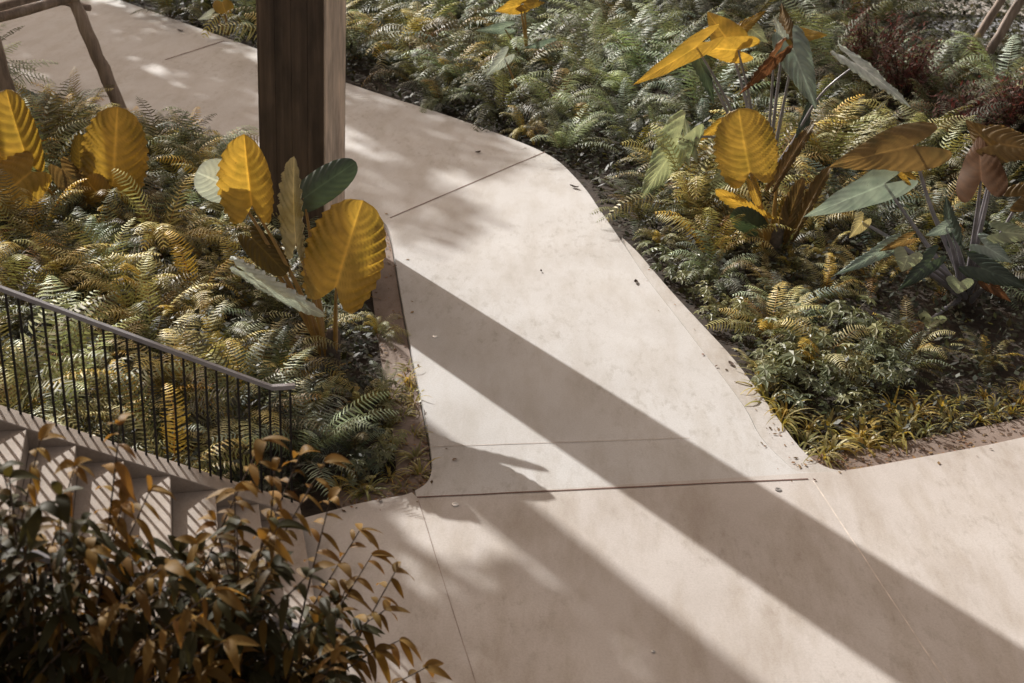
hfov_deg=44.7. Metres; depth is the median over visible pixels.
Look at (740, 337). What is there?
groundcover plant
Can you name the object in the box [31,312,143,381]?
fern
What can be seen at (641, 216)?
fern
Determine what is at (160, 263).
fern
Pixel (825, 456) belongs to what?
grass tuft
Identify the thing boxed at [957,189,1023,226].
fern
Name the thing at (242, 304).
fern
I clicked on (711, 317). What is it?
groundcover plant
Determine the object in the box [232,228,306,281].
fern
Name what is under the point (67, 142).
fern
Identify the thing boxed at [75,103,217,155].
fern
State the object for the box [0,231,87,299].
fern
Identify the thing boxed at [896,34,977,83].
fern
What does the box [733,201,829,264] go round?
fern
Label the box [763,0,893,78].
fern
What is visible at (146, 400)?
fern
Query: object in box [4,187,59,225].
fern
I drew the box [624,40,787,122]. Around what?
fern
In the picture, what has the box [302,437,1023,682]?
path
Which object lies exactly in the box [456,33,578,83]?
fern
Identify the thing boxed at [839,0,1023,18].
path
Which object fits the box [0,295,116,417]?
fern
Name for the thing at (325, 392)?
fern
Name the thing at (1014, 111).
red leaf shrub
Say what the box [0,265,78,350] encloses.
fern
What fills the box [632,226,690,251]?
fern
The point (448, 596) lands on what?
path joint
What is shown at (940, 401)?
grass tuft
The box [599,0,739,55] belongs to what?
fern
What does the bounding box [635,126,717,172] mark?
fern
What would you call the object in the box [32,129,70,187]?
fern
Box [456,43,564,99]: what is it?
fern
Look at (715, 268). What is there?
groundcover plant
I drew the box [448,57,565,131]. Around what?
fern
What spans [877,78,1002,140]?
fern
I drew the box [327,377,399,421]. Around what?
fern
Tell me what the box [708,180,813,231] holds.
fern
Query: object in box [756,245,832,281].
fern
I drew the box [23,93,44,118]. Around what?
fern
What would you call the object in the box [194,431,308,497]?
fern
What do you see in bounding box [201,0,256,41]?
fern
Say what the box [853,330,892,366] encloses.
groundcover plant
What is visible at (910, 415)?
grass tuft
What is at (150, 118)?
fern
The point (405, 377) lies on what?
grass tuft
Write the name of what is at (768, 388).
grass tuft
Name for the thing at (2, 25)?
fern
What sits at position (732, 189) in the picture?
fern
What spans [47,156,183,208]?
fern
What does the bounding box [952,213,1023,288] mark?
fern
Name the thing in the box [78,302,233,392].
fern
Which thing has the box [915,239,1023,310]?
fern
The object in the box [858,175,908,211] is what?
fern
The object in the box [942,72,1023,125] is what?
red leaf shrub
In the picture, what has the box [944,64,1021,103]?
fern
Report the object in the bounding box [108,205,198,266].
fern
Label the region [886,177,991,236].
fern
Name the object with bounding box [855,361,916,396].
groundcover plant
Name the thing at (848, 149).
fern
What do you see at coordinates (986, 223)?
fern
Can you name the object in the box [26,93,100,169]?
fern
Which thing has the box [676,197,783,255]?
fern
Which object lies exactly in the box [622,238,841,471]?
kerb strip
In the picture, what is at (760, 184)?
fern
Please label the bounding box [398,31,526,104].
fern
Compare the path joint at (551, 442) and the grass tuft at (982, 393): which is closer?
the path joint at (551, 442)
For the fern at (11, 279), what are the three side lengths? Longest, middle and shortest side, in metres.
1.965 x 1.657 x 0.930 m
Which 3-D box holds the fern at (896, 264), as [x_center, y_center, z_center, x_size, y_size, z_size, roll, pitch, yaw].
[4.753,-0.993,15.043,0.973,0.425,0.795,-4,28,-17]
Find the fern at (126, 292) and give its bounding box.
[66,243,193,346]
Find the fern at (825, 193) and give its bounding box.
[816,183,837,214]
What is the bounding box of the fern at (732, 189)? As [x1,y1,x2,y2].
[689,151,789,212]
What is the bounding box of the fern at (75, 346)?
[0,274,199,420]
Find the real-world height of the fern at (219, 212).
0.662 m
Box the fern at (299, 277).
[276,258,333,297]
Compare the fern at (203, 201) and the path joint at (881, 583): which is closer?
the path joint at (881, 583)
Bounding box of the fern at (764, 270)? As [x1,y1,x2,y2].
[744,253,799,300]
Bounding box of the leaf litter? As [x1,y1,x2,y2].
[340,213,1023,511]
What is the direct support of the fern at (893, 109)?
on the ground
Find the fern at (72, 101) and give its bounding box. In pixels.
[30,92,80,130]
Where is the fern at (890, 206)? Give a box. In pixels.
[797,153,940,247]
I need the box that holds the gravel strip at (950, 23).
[921,17,1023,48]
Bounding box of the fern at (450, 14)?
[368,0,509,44]
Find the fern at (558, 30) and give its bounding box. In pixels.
[491,14,597,72]
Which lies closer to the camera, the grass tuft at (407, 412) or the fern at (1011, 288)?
the grass tuft at (407, 412)
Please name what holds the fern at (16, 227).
on the ground
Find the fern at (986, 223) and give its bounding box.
[954,194,1023,250]
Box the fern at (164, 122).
[145,111,185,142]
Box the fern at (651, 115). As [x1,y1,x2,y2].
[629,97,692,139]
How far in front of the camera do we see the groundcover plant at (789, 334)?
12.59 m
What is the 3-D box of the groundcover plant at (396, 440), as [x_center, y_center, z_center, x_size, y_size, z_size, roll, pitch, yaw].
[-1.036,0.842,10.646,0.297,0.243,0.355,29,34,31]
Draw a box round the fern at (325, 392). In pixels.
[284,371,351,428]
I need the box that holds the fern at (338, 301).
[304,290,359,328]
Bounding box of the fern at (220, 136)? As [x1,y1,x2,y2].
[213,129,237,157]
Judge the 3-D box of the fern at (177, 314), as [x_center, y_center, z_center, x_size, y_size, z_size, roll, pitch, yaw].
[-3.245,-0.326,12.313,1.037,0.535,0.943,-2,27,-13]
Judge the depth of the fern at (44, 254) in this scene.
12.75 m
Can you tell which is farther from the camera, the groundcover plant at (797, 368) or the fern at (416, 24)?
the fern at (416, 24)
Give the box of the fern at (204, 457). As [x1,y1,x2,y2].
[104,383,264,478]
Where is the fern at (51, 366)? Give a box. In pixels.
[19,341,92,397]
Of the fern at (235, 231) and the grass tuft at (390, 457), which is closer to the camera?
the grass tuft at (390, 457)
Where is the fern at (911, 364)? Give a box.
[852,309,955,394]
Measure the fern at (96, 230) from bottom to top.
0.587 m
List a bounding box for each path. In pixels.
[0,0,815,496]
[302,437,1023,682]
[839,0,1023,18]
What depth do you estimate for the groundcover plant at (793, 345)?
12.26 m
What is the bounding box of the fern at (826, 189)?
[800,171,867,196]
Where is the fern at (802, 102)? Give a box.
[759,74,871,122]
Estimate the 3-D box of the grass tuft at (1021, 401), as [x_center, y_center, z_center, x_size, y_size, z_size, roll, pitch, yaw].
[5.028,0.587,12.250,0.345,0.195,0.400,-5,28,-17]
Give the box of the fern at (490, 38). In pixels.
[458,23,521,50]
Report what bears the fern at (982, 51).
on the ground
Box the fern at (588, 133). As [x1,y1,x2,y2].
[532,91,620,154]
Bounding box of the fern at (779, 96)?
[734,77,793,122]
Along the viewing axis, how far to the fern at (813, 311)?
13.62 m
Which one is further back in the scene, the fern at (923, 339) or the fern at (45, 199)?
the fern at (45, 199)
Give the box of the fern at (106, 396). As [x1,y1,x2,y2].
[40,346,211,447]
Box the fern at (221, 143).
[146,106,258,178]
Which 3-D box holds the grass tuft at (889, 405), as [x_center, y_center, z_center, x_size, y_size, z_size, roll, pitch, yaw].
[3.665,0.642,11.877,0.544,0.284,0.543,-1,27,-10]
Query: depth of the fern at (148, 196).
15.04 m
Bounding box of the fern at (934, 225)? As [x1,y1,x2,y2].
[892,186,996,245]
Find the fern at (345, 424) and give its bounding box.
[207,365,398,501]
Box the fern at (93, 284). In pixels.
[22,248,139,322]
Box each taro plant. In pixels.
[0,89,148,230]
[19,88,48,110]
[194,134,386,378]
[198,0,233,34]
[475,0,556,71]
[485,46,522,107]
[633,3,909,207]
[713,108,830,269]
[804,120,1023,327]
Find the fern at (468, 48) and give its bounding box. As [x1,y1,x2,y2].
[384,27,496,94]
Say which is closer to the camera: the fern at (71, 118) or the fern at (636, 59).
the fern at (71, 118)
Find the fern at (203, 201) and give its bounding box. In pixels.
[122,161,225,225]
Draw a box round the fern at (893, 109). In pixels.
[869,90,950,122]
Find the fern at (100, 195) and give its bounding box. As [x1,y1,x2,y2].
[39,173,146,247]
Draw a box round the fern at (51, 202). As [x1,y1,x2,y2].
[40,188,92,218]
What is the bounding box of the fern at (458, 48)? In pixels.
[424,30,487,63]
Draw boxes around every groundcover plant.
[330,454,370,487]
[363,443,397,472]
[366,368,407,408]
[367,394,401,425]
[370,427,407,450]
[639,241,674,272]
[659,252,692,282]
[672,270,700,295]
[680,253,711,271]
[691,254,722,286]
[693,296,726,327]
[696,280,730,309]
[708,275,736,300]
[720,296,761,323]
[724,320,748,333]
[732,322,767,349]
[748,364,800,400]
[749,332,793,368]
[752,352,789,386]
[761,317,806,364]
[763,338,814,373]
[767,342,831,390]
[769,305,821,347]
[782,377,836,417]
[790,326,834,361]
[804,315,846,342]
[807,350,846,379]
[813,295,876,336]
[816,358,859,395]
[821,330,866,368]
[827,310,889,349]
[830,368,877,406]
[831,343,879,389]
[833,390,881,424]
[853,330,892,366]
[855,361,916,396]
[862,321,919,362]
[866,335,915,374]
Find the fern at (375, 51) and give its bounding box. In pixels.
[348,18,439,84]
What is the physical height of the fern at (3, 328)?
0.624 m
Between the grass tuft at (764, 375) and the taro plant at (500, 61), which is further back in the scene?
the taro plant at (500, 61)
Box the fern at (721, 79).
[667,59,777,103]
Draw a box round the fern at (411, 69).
[361,19,476,96]
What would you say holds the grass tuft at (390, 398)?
on the ground
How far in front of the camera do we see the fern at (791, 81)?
21.76 m
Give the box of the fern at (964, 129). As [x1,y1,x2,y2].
[909,99,1009,164]
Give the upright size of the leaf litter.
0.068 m
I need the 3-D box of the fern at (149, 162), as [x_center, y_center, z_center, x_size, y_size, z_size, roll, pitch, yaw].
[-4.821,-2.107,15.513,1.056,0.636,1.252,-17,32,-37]
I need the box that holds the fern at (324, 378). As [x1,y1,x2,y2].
[293,356,356,403]
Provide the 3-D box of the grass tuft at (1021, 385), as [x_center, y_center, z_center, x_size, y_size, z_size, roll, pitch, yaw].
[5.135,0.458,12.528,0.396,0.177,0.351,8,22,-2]
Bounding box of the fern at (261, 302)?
[204,260,352,339]
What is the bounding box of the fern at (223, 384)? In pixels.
[163,329,335,456]
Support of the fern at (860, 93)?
on the ground
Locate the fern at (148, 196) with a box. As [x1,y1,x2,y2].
[112,183,174,215]
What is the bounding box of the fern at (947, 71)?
[881,34,998,101]
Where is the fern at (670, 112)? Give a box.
[626,85,706,127]
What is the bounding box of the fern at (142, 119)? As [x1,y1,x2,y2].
[131,106,163,141]
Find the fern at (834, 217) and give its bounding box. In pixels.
[747,168,870,241]
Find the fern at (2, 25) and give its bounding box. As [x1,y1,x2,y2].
[0,23,57,82]
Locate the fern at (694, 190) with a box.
[606,124,771,240]
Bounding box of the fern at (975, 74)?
[925,32,995,81]
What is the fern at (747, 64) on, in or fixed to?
on the ground
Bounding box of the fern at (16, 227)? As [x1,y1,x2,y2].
[0,169,104,269]
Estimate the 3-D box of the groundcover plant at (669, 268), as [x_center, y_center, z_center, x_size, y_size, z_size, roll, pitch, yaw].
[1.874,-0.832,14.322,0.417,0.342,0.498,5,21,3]
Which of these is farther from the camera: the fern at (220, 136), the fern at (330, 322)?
the fern at (220, 136)
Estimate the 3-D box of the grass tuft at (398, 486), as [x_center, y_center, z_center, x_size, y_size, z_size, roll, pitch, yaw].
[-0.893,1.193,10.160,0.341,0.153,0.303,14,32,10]
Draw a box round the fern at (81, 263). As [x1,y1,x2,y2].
[34,217,178,320]
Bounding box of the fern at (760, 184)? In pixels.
[676,137,827,213]
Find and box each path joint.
[165,41,222,59]
[390,152,543,217]
[417,478,807,497]
[418,500,475,682]
[432,438,672,446]
[813,481,947,682]
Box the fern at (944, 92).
[931,82,991,114]
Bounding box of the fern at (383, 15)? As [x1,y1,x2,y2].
[346,0,424,43]
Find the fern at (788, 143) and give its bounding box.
[708,84,847,202]
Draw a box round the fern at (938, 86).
[892,60,992,110]
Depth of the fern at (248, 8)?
21.64 m
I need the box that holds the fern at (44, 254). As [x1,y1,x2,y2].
[12,218,133,296]
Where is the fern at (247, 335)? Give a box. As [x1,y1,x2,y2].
[168,323,273,389]
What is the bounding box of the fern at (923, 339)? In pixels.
[872,296,958,362]
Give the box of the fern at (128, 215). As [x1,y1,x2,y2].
[89,194,162,249]
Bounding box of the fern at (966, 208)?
[915,181,988,226]
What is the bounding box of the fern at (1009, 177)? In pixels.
[983,160,1023,203]
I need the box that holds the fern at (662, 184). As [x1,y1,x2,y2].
[607,147,714,204]
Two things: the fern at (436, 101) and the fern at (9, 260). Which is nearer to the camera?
the fern at (9, 260)
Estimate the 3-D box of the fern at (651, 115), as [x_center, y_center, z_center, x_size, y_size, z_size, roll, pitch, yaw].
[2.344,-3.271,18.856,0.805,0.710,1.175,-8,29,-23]
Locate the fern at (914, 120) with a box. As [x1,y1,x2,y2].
[849,99,974,182]
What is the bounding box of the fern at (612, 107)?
[577,77,676,141]
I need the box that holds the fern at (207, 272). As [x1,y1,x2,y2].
[192,253,270,282]
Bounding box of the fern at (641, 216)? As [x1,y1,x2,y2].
[590,171,707,237]
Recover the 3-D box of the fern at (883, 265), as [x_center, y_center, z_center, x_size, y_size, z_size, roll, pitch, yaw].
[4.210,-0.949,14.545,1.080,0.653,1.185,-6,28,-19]
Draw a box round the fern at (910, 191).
[893,171,935,200]
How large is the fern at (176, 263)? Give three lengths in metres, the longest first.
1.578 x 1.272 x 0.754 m
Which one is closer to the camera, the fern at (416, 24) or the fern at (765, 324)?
the fern at (765, 324)
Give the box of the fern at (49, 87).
[14,82,86,133]
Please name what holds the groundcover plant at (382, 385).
on the ground
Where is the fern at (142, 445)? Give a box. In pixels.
[119,434,175,451]
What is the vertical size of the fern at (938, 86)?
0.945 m
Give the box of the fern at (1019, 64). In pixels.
[1010,56,1023,77]
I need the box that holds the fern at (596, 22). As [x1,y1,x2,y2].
[531,0,693,65]
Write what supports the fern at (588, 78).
on the ground
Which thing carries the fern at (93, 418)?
on the ground
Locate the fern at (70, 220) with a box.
[29,197,134,253]
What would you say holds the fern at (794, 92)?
on the ground
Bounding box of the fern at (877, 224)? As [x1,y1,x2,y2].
[850,204,941,254]
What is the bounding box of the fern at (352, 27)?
[346,0,368,36]
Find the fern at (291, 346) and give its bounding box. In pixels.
[219,317,346,394]
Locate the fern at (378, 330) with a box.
[346,311,409,349]
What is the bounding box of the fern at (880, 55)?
[826,37,919,76]
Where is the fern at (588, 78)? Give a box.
[521,14,637,100]
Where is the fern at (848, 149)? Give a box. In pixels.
[824,137,906,176]
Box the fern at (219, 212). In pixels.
[153,202,279,246]
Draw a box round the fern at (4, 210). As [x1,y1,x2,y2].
[0,186,30,251]
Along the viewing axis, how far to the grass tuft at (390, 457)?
10.51 m
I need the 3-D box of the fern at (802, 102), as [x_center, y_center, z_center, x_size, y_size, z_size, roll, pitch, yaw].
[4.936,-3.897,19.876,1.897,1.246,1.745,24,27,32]
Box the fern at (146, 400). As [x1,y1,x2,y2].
[74,367,261,469]
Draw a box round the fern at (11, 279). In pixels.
[0,242,128,308]
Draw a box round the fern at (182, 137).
[152,110,227,168]
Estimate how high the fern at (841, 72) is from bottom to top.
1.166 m
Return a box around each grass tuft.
[317,471,357,497]
[336,465,365,488]
[343,472,393,502]
[364,442,399,472]
[369,407,404,435]
[379,388,412,409]
[382,466,403,482]
[387,475,418,493]
[389,436,430,468]
[390,407,421,429]
[391,358,413,373]
[392,390,430,411]
[394,457,439,480]
[397,366,421,387]
[398,375,420,397]
[399,419,432,441]
[737,360,791,391]
[737,361,786,395]
[745,380,796,413]
[755,393,815,424]
[765,399,817,445]
[782,409,835,445]
[786,426,832,451]
[803,431,848,468]
[804,408,845,442]
[805,434,865,458]
[832,395,874,425]
[836,412,888,449]
[837,429,893,457]
[865,386,923,426]
[865,409,895,430]
[872,426,905,451]
[873,405,923,453]
[881,402,934,438]
[890,389,943,429]
[902,417,946,439]
[917,390,968,424]
[925,403,974,434]
[943,385,977,412]
[959,403,1001,427]
[969,393,1022,425]
[972,382,993,405]
[992,381,1017,402]
[997,397,1023,420]
[1004,377,1023,395]
[1006,393,1023,406]
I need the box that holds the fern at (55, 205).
[0,178,92,240]
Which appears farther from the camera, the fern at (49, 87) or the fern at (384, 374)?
the fern at (49, 87)
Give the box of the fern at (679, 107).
[648,87,752,149]
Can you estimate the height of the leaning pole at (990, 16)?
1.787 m
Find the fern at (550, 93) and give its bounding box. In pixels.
[504,57,597,111]
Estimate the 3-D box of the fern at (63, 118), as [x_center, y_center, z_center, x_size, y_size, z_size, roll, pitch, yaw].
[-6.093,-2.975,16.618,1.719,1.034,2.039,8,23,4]
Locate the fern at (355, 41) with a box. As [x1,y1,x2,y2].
[346,2,427,59]
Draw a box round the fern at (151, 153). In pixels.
[89,96,232,173]
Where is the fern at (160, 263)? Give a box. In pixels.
[105,241,210,293]
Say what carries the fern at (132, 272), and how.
on the ground
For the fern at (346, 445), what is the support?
on the ground
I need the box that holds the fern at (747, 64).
[650,11,769,105]
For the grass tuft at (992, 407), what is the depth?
11.99 m
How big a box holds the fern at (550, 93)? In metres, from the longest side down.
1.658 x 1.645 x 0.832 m
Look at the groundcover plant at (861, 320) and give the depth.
12.90 m
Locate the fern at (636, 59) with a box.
[589,8,707,100]
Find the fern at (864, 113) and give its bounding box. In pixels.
[789,87,935,145]
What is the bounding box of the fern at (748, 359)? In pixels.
[730,347,784,372]
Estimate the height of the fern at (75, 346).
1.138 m
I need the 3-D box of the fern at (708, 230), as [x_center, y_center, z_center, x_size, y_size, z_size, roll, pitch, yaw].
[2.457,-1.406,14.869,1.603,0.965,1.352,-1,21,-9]
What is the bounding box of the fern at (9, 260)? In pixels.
[0,249,25,294]
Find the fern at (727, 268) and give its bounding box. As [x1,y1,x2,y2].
[669,230,759,297]
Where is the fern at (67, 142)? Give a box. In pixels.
[39,122,85,183]
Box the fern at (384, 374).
[358,359,409,386]
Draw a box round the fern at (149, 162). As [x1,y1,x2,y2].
[144,154,172,191]
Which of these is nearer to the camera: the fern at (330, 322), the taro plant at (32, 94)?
the fern at (330, 322)
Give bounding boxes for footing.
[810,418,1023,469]
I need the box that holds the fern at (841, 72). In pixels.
[780,38,930,100]
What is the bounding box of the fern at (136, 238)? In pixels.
[31,188,167,294]
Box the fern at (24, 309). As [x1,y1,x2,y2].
[0,266,60,362]
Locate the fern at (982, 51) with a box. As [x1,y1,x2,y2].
[935,30,1023,93]
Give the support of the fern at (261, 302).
on the ground
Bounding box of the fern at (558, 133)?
[523,99,619,152]
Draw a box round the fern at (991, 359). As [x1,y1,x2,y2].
[943,326,1021,385]
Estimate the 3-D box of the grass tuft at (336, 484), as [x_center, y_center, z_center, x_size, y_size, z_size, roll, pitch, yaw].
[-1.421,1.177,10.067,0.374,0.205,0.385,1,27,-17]
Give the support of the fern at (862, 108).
on the ground
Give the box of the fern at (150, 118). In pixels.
[125,108,183,131]
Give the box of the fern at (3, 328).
[0,312,32,371]
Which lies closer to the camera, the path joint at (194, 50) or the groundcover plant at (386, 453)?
the groundcover plant at (386, 453)
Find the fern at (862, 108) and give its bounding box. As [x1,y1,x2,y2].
[823,84,900,137]
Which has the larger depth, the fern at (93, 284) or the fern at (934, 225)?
the fern at (934, 225)
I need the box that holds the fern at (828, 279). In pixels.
[789,253,866,314]
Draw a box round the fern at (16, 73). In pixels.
[1,26,54,91]
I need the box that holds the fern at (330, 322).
[285,305,362,357]
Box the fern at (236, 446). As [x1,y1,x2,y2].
[179,410,285,459]
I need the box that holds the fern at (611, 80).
[558,47,688,114]
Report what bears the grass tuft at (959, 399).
on the ground
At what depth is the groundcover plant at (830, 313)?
13.14 m
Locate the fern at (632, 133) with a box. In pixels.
[575,113,668,158]
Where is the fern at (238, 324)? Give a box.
[160,306,291,364]
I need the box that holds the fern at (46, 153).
[33,135,69,171]
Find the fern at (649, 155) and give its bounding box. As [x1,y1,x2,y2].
[613,135,715,205]
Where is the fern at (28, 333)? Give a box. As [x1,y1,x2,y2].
[2,317,68,377]
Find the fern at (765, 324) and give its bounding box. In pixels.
[706,282,821,341]
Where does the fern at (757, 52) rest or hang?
on the ground
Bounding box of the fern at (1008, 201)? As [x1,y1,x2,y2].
[989,196,1019,218]
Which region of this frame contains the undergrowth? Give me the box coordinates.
[0,0,1023,499]
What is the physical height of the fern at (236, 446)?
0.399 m
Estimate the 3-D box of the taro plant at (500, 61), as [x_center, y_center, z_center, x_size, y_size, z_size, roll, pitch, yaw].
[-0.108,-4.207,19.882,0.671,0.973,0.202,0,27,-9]
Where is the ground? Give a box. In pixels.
[0,0,1023,516]
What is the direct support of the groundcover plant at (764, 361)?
on the ground
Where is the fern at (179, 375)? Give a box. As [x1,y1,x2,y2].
[75,300,264,428]
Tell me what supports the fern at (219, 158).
on the ground
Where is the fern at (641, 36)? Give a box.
[622,25,707,87]
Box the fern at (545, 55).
[508,34,609,88]
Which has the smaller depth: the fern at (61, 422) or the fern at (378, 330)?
the fern at (61, 422)
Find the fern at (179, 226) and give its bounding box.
[172,212,238,248]
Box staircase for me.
[0,405,315,680]
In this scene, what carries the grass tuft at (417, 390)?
on the ground
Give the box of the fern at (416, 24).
[346,0,458,73]
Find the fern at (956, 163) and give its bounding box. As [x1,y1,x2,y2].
[865,105,976,205]
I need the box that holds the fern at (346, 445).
[305,408,390,475]
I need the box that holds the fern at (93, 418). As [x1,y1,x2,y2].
[39,395,140,436]
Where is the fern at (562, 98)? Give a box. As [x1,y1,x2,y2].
[505,68,608,124]
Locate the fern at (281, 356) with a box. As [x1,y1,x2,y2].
[219,325,353,428]
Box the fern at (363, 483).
[336,464,375,497]
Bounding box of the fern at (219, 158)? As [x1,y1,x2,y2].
[202,150,254,219]
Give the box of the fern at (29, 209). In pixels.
[0,181,76,252]
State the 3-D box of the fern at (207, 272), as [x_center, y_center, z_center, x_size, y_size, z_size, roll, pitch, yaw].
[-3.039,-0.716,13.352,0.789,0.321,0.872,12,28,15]
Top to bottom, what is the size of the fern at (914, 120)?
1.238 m
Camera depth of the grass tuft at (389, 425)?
11.02 m
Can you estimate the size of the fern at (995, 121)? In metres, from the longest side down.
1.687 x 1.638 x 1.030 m
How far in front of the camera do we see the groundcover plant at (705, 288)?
13.62 m
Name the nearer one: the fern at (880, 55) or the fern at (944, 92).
the fern at (944, 92)
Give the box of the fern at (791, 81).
[708,41,869,96]
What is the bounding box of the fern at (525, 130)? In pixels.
[498,105,545,143]
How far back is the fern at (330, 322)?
12.29 m
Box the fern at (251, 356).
[159,317,310,433]
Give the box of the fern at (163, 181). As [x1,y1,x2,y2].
[144,137,222,202]
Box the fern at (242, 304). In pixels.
[177,237,302,334]
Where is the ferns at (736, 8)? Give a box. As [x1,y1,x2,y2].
[122,0,1023,75]
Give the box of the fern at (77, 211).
[22,207,123,260]
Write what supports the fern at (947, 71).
on the ground
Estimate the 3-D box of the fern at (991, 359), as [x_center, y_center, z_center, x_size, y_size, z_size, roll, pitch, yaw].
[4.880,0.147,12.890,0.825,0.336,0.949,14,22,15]
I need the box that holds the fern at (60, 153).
[24,79,88,197]
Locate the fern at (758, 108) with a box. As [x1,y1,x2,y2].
[695,92,802,141]
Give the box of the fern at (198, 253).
[149,208,251,268]
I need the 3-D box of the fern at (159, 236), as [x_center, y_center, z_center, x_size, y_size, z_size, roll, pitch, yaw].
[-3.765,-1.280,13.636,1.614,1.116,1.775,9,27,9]
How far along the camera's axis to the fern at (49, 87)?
17.65 m
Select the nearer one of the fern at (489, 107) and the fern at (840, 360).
the fern at (840, 360)
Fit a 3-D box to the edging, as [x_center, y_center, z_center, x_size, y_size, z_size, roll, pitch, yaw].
[-1.480,-0.140,12.865,0.841,0.120,6.784,0,27,-9]
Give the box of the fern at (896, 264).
[867,236,944,282]
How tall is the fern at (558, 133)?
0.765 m
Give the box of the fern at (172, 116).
[148,106,223,151]
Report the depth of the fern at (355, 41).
22.27 m
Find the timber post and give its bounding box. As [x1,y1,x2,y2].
[256,0,345,245]
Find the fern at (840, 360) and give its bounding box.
[753,317,893,409]
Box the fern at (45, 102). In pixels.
[22,93,116,125]
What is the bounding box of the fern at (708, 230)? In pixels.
[653,192,790,262]
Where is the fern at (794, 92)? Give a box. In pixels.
[788,74,869,117]
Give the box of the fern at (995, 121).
[950,96,1023,171]
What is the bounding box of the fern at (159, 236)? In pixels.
[79,168,248,277]
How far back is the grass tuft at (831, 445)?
11.14 m
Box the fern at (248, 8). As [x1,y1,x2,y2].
[210,0,373,40]
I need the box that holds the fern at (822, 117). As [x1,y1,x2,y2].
[760,94,864,164]
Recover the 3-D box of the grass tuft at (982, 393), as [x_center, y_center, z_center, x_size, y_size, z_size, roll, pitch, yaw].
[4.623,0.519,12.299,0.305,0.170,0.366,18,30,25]
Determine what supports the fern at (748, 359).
on the ground
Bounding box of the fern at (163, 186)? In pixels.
[143,145,199,209]
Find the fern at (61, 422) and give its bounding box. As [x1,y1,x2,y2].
[0,366,118,431]
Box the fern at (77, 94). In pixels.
[31,67,115,121]
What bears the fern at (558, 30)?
on the ground
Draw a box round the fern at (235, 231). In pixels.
[215,207,281,256]
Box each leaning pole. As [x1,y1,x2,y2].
[956,0,1005,75]
[971,0,1023,79]
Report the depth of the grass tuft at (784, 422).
11.44 m
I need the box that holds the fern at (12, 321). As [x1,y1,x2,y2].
[11,284,113,353]
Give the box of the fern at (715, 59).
[649,32,768,81]
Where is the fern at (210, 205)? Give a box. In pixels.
[186,192,254,230]
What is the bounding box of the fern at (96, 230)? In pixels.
[34,215,129,288]
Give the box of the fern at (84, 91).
[32,82,100,112]
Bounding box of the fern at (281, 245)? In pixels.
[224,216,319,272]
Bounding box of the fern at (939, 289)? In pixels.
[918,267,954,302]
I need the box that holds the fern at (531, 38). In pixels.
[435,12,583,61]
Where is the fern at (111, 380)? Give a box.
[63,344,179,438]
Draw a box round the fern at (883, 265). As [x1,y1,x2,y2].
[816,238,919,296]
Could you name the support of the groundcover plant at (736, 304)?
on the ground
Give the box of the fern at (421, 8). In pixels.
[361,0,468,52]
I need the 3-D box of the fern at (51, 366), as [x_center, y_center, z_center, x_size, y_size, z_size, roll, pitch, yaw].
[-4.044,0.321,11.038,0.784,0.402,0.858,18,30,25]
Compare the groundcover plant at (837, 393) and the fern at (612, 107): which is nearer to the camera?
the groundcover plant at (837, 393)
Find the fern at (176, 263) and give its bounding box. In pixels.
[124,230,253,333]
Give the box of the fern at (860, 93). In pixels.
[827,84,895,115]
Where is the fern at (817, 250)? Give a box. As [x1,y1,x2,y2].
[790,222,856,271]
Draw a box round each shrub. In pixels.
[0,413,260,682]
[154,435,452,682]
[834,0,926,94]
[870,22,949,110]
[915,90,991,150]
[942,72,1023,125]
[986,67,1023,162]
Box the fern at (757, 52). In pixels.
[741,42,840,97]
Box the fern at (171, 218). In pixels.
[139,202,201,229]
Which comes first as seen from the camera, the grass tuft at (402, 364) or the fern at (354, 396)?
the fern at (354, 396)
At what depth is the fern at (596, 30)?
22.43 m
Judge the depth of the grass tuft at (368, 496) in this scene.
10.03 m
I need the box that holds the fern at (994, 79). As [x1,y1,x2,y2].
[973,67,1019,124]
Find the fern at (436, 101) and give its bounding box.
[396,66,471,112]
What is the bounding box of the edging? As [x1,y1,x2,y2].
[333,228,429,508]
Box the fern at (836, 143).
[761,99,897,186]
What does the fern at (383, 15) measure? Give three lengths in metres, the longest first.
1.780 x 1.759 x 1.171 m
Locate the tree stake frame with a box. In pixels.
[0,0,127,109]
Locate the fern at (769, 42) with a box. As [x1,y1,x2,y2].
[660,16,777,75]
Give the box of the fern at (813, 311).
[731,267,849,340]
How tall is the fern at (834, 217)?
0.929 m
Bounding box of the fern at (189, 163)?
[161,149,220,195]
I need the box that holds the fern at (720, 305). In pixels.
[705,297,752,320]
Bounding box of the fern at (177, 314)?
[127,275,235,331]
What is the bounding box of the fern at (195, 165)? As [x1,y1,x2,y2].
[157,140,220,202]
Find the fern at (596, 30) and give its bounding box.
[529,0,647,81]
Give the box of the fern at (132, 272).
[77,252,224,328]
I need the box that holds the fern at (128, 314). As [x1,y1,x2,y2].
[70,256,226,357]
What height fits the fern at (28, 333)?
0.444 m
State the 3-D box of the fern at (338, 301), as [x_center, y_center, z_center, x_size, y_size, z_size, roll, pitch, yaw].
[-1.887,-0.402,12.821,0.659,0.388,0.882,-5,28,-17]
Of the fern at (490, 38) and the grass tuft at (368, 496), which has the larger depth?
the fern at (490, 38)
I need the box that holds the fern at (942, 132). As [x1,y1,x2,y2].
[917,101,1005,188]
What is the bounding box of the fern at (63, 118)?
[33,97,121,157]
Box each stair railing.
[0,285,294,502]
[0,544,342,682]
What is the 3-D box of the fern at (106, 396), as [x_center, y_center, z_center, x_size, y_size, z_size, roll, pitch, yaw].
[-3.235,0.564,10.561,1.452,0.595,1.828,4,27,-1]
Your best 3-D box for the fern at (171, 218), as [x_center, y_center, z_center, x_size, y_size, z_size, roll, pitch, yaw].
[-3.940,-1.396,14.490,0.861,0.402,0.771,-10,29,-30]

